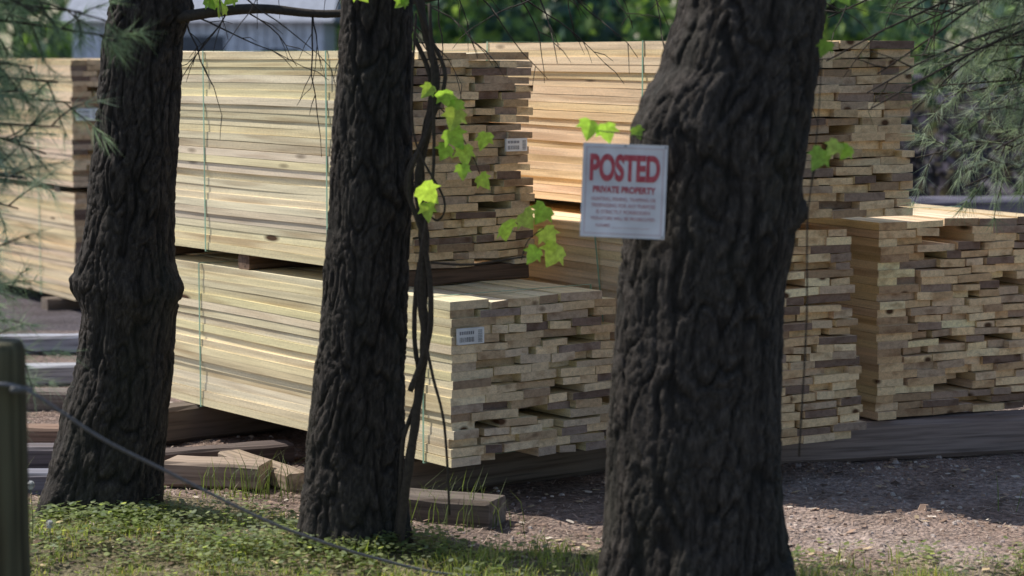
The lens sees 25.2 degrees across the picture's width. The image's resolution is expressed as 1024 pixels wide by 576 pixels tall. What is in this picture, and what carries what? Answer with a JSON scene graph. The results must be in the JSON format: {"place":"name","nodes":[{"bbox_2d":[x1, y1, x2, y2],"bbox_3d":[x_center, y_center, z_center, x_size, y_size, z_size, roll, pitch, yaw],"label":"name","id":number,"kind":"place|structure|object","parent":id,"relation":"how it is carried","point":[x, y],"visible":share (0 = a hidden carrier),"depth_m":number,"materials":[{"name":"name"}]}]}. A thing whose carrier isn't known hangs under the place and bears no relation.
{"place":"outdoors","nodes":[
{"label":"outdoors","id":0,"kind":"place"},
{"bbox_2d":[0,0,995,53],"label":"sky","id":1,"kind":"structure","parent":0,"point":[674,1],"materials":[{"name":"white"}]},
{"bbox_2d":[0,58,1023,575],"bbox_3d":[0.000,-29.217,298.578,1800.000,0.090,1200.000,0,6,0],"label":"ground","id":2,"kind":"structure","parent":0,"point":[70,320],"depth_m":8.10,"materials":[{"name":"soil"}]},
{"bbox_2d":[0,338,30,575],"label":"fence post","id":3,"kind":"object","parent":2,"relation":"on","point":[15,557],"visible":0.96,"depth_m":5.52,"materials":[{"name":"brown wood"}]},
{"bbox_2d":[0,382,538,575],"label":"cable","id":4,"kind":"object","parent":3,"relation":"attached to","point":[14,388],"visible":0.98,"depth_m":6.11,"materials":[{"name":"metal"}]},
{"bbox_2d":[29,481,34,545],"bbox_3d":[-1.580,0.741,7.516,0.030,0.220,0.030,0,6,0],"label":"dandelion","id":5,"kind":"object","parent":2,"relation":"on","point":[30,485],"visible":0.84,"depth_m":7.51,"materials":[{"name":"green plant"}]},
{"bbox_2d":[28,468,48,494],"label":"timber beam","id":6,"kind":"structure","parent":2,"relation":"on","point":[37,476],"depth_m":8.55,"materials":[{"name":"grey wood"}]},
{"bbox_2d":[0,333,78,353],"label":"timber beam","id":7,"kind":"structure","parent":2,"relation":"on","point":[69,341],"depth_m":12.53,"materials":[{"name":"grey wood"}]},
{"bbox_2d":[28,443,53,467],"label":"timber beam","id":8,"kind":"structure","parent":2,"relation":"on","point":[39,456],"depth_m":9.00,"materials":[{"name":"grey wood"}]},
{"bbox_2d":[27,423,58,442],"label":"timber beam","id":9,"kind":"structure","parent":2,"relation":"on","point":[45,433],"depth_m":9.46,"materials":[{"name":"brown wood"}]},
{"bbox_2d":[27,388,69,410],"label":"timber beam","id":10,"kind":"structure","parent":2,"relation":"on","point":[52,399],"depth_m":10.48,"materials":[{"name":"grey wood"}]},
{"bbox_2d":[45,520,53,554],"bbox_3d":[-1.490,0.807,7.372,0.030,0.122,0.030,0,6,0],"label":"dandelion","id":11,"kind":"object","parent":2,"relation":"on","point":[49,525],"visible":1,"depth_m":7.37,"materials":[{"name":"white plant"}]},
{"bbox_2d":[26,362,74,385],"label":"timber beam","id":12,"kind":"structure","parent":2,"relation":"on","point":[59,371],"depth_m":11.35,"materials":[{"name":"grey wood"}]},
{"bbox_2d":[41,297,79,309],"bbox_3d":[-2.537,0.074,14.980,1.100,0.080,0.130,-4,7,-32],"label":"support timber","id":13,"kind":"object","parent":2,"relation":"on","point":[55,303],"visible":0.23,"depth_m":14.69,"materials":[{"name":"brown wood"}]},
{"bbox_2d":[0,0,163,447],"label":"pine tree","id":14,"kind":"object","parent":2,"relation":"on","point":[7,84],"visible":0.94,"depth_m":6.23,"materials":[{"name":"green plant"}]},
{"bbox_2d":[59,0,340,58],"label":"storage shed","id":15,"kind":"structure","parent":2,"relation":"on","point":[262,34],"depth_m":43.74,"materials":[{"name":"white metal"}]},
{"bbox_2d":[183,36,297,51],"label":"door and window","id":16,"kind":"structure","parent":15,"relation":"in","point":[188,45],"depth_m":43.72,"materials":[{"name":"grey metal"}]},
{"bbox_2d":[164,455,272,489],"bbox_3d":[-1.115,0.701,8.669,0.383,0.101,0.154,2,6,15],"label":"timber offcut","id":17,"kind":"object","parent":2,"relation":"on","point":[184,466],"visible":0.68,"depth_m":8.61,"materials":[{"name":"brown wood"}]},
{"bbox_2d":[165,440,293,463],"bbox_3d":[-1.200,0.674,9.142,0.650,0.085,0.126,-2,6,-22],"label":"timber offcut","id":18,"kind":"object","parent":2,"relation":"on","point":[270,449],"visible":0.43,"depth_m":9.16,"materials":[{"name":"wood"}]},
{"bbox_2d":[166,401,296,443],"bbox_3d":[-1.094,0.547,10.003,1.200,0.160,0.147,-4,7,-36],"label":"support timber","id":19,"kind":"object","parent":2,"relation":"on","point":[188,421],"visible":0.25,"depth_m":9.77,"materials":[{"name":"brown wood"}]},
{"bbox_2d":[171,252,615,467],"bbox_3d":[-0.633,0.226,9.397,0.780,0.614,2.464,-4,7,-36],"label":"lumber stack","id":20,"kind":"object","parent":19,"relation":"on","point":[521,365],"visible":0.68,"depth_m":8.58,"materials":[{"name":"wood"}]},
{"bbox_2d":[175,245,221,254],"bbox_3d":[-1.288,-0.196,10.221,0.720,0.064,0.097,-4,7,-36],"label":"support timber","id":21,"kind":"object","parent":20,"relation":"on","point":[179,250],"visible":0.1,"depth_m":10.07,"materials":[{"name":"brown wood"}]},
{"bbox_2d":[238,254,320,269],"bbox_3d":[-0.811,-0.129,9.584,0.720,0.066,0.098,-4,7,-36],"label":"support timber","id":22,"kind":"object","parent":20,"relation":"on","point":[247,262],"visible":0.31,"depth_m":9.38,"materials":[{"name":"brown wood"}]},
{"bbox_2d":[174,50,534,269],"bbox_3d":[-0.850,-0.575,9.591,0.760,0.837,2.165,-4,7,-36],"label":"lumber stack","id":23,"kind":"object","parent":22,"relation":"on","point":[253,178],"visible":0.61,"depth_m":8.97,"materials":[{"name":"wood"}]},
{"bbox_2d":[409,262,528,286],"bbox_3d":[-0.250,-0.051,8.832,0.720,0.067,0.098,-4,7,-36],"label":"support timber","id":24,"kind":"object","parent":20,"relation":"on","point":[490,272],"visible":0.48,"depth_m":8.86,"materials":[{"name":"brown wood"}]},
{"bbox_2d":[218,449,303,491],"bbox_3d":[-0.959,0.702,8.819,0.106,0.075,0.594,-4,7,-32],"label":"timber offcut","id":25,"kind":"object","parent":2,"relation":"on","point":[297,480],"visible":0.5,"depth_m":8.63,"materials":[{"name":"beige wood"}]},
{"bbox_2d":[293,0,413,553],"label":"pine tree","id":26,"kind":"object","parent":2,"relation":"on","point":[355,427],"visible":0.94,"depth_m":7.33,"materials":[{"name":"brown plant"}]},
{"bbox_2d":[353,0,565,551],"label":"climbing vine","id":27,"kind":"object","parent":26,"relation":"attached to","point":[454,114],"visible":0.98,"depth_m":7.20,"materials":[{"name":"green plant"}]},
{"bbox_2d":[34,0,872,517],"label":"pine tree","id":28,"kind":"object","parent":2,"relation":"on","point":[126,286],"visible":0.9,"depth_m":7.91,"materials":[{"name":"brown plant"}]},
{"bbox_2d":[408,488,505,529],"bbox_3d":[-0.226,0.778,8.021,0.377,0.108,0.164,2,6,22],"label":"timber offcut","id":29,"kind":"object","parent":2,"relation":"on","point":[483,509],"visible":0.64,"depth_m":7.95,"materials":[{"name":"wood"}]},
{"bbox_2d":[404,430,606,491],"bbox_3d":[-0.055,0.673,8.777,1.140,0.161,0.146,-4,7,-36],"label":"support timber","id":30,"kind":"object","parent":2,"relation":"on","point":[512,468],"visible":0.34,"depth_m":8.73,"materials":[{"name":"brown wood"}]},
{"bbox_2d":[0,0,1023,127],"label":"distant trees","id":31,"kind":"object","parent":2,"relation":"on","point":[590,27],"visible":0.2,"depth_m":47.95,"materials":[{"name":"green plant"}]},
{"bbox_2d":[12,0,1012,107],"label":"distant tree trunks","id":32,"kind":"object","parent":2,"relation":"on","point":[619,9],"depth_m":56.65,"materials":[{"name":"brown plant"}]},
{"bbox_2d":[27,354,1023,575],"bbox_3d":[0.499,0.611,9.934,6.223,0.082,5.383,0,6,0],"label":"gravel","id":33,"kind":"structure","parent":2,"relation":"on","point":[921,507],"depth_m":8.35,"materials":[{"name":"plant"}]},
{"bbox_2d":[29,486,1023,575],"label":"ground cover weeds","id":34,"kind":"object","parent":2,"relation":"on","point":[159,517],"visible":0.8,"depth_m":7.44,"materials":[{"name":"green plant"}]},
{"bbox_2d":[596,0,826,575],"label":"pine tree","id":35,"kind":"object","parent":2,"relation":"on","point":[693,452],"visible":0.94,"depth_m":6.43,"materials":[{"name":"brown plant"}]},
{"bbox_2d":[203,0,853,456],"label":"climbing vine","id":36,"kind":"object","parent":35,"relation":"attached to","point":[609,130],"visible":1,"depth_m":6.41,"materials":[{"name":"green plant"}]},
{"bbox_2d":[580,142,667,239],"bbox_3d":[0.313,-0.272,6.394,0.236,0.262,0.033,3,6,6],"label":"posted sign","id":37,"kind":"object","parent":35,"relation":"attached to","point":[623,194],"visible":1,"depth_m":6.38,"materials":[{"name":"metal"}]},
{"bbox_2d":[781,409,1023,463],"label":"support timber","id":38,"kind":"object","parent":2,"relation":"on","point":[956,434],"visible":0.7,"depth_m":9.31,"materials":[{"name":"grey wood"}]},
{"bbox_2d":[819,0,1023,237],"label":"pine tree","id":39,"kind":"object","parent":2,"relation":"on","point":[1003,36],"visible":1,"depth_m":7.27,"materials":[{"name":"green plant"}]},
{"bbox_2d":[879,62,1023,196],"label":"shrubs","id":40,"kind":"object","parent":2,"relation":"on","point":[940,175],"visible":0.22,"depth_m":24.56,"materials":[{"name":"green plant"}]},
{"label":"support timber","id":41,"kind":"object","parent":2,"relation":"on","visible":0},
{"bbox_2d":[474,200,866,445],"bbox_3d":[0.376,0.083,9.710,0.880,0.833,2.499,-3,7,-30],"label":"lumber stack","id":42,"kind":"object","parent":41,"relation":"on","point":[832,406],"visible":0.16,"depth_m":8.78,"materials":[{"name":"wood"}]},
{"bbox_2d":[530,198,558,201],"bbox_3d":[0.202,-0.415,10.312,0.980,0.044,0.088,-3,7,-30],"label":"support timber","id":43,"kind":"object","parent":42,"relation":"on","point":[538,199],"visible":0.03,"depth_m":10.23,"materials":[{"name":"brown wood"}]},
{"bbox_2d":[415,40,914,218],"bbox_3d":[0.535,-0.715,9.775,0.768,0.676,2.749,-3,7,-30],"label":"lumber stack","id":44,"kind":"object","parent":43,"relation":"on","point":[871,178],"visible":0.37,"depth_m":8.79,"materials":[{"name":"wood"}]},
{"bbox_2d":[804,203,1023,420],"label":"lumber stack","id":45,"kind":"object","parent":41,"relation":"on","point":[935,302],"visible":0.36,"depth_m":9.35,"materials":[{"name":"wood"}]},
{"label":"support timber","id":46,"kind":"object","parent":2,"relation":"on","visible":0},
{"bbox_2d":[0,178,86,300],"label":"lumber stack","id":47,"kind":"object","parent":46,"relation":"on","point":[57,263],"visible":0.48,"depth_m":14.89,"materials":[{"name":"wood"}]},
{"bbox_2d":[54,185,87,190],"bbox_3d":[-2.558,-0.665,14.889,0.850,0.041,0.106,-4,7,-32],"label":"support timber","id":48,"kind":"object","parent":47,"relation":"on","point":[63,188],"visible":0.21,"depth_m":14.67,"materials":[{"name":"wood"}]},
{"bbox_2d":[0,58,99,186],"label":"lumber stack","id":49,"kind":"object","parent":48,"relation":"on","point":[87,79],"visible":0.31,"depth_m":14.47,"materials":[{"name":"wood"}]},
{"bbox_2d":[29,443,1023,575],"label":"grass","id":50,"kind":"structure","parent":0,"point":[540,554],"depth_m":7.33,"materials":[{"name":"green plant"}]},
{"bbox_3d":[3.000,-0.333,14.191,2.022,0.150,0.159,-1,6,-8],"label":"timber beam","id":51,"kind":"object","parent":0,"visible":0},
{"bbox_2d":[911,198,1023,213],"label":"timber beam","id":52,"kind":"structure","parent":51,"relation":"on","point":[986,204],"depth_m":14.09,"materials":[{"name":"beige wood"}]},
{"bbox_3d":[3.000,-0.354,14.391,2.022,0.153,0.157,-1,6,-8],"label":"timber beam","id":53,"kind":"object","parent":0,"visible":0},
{"bbox_2d":[908,196,1022,198],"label":"timber beam","id":54,"kind":"structure","parent":53,"relation":"on","point":[937,197],"depth_m":14.30,"materials":[{"name":"grey wood"}]}
]}

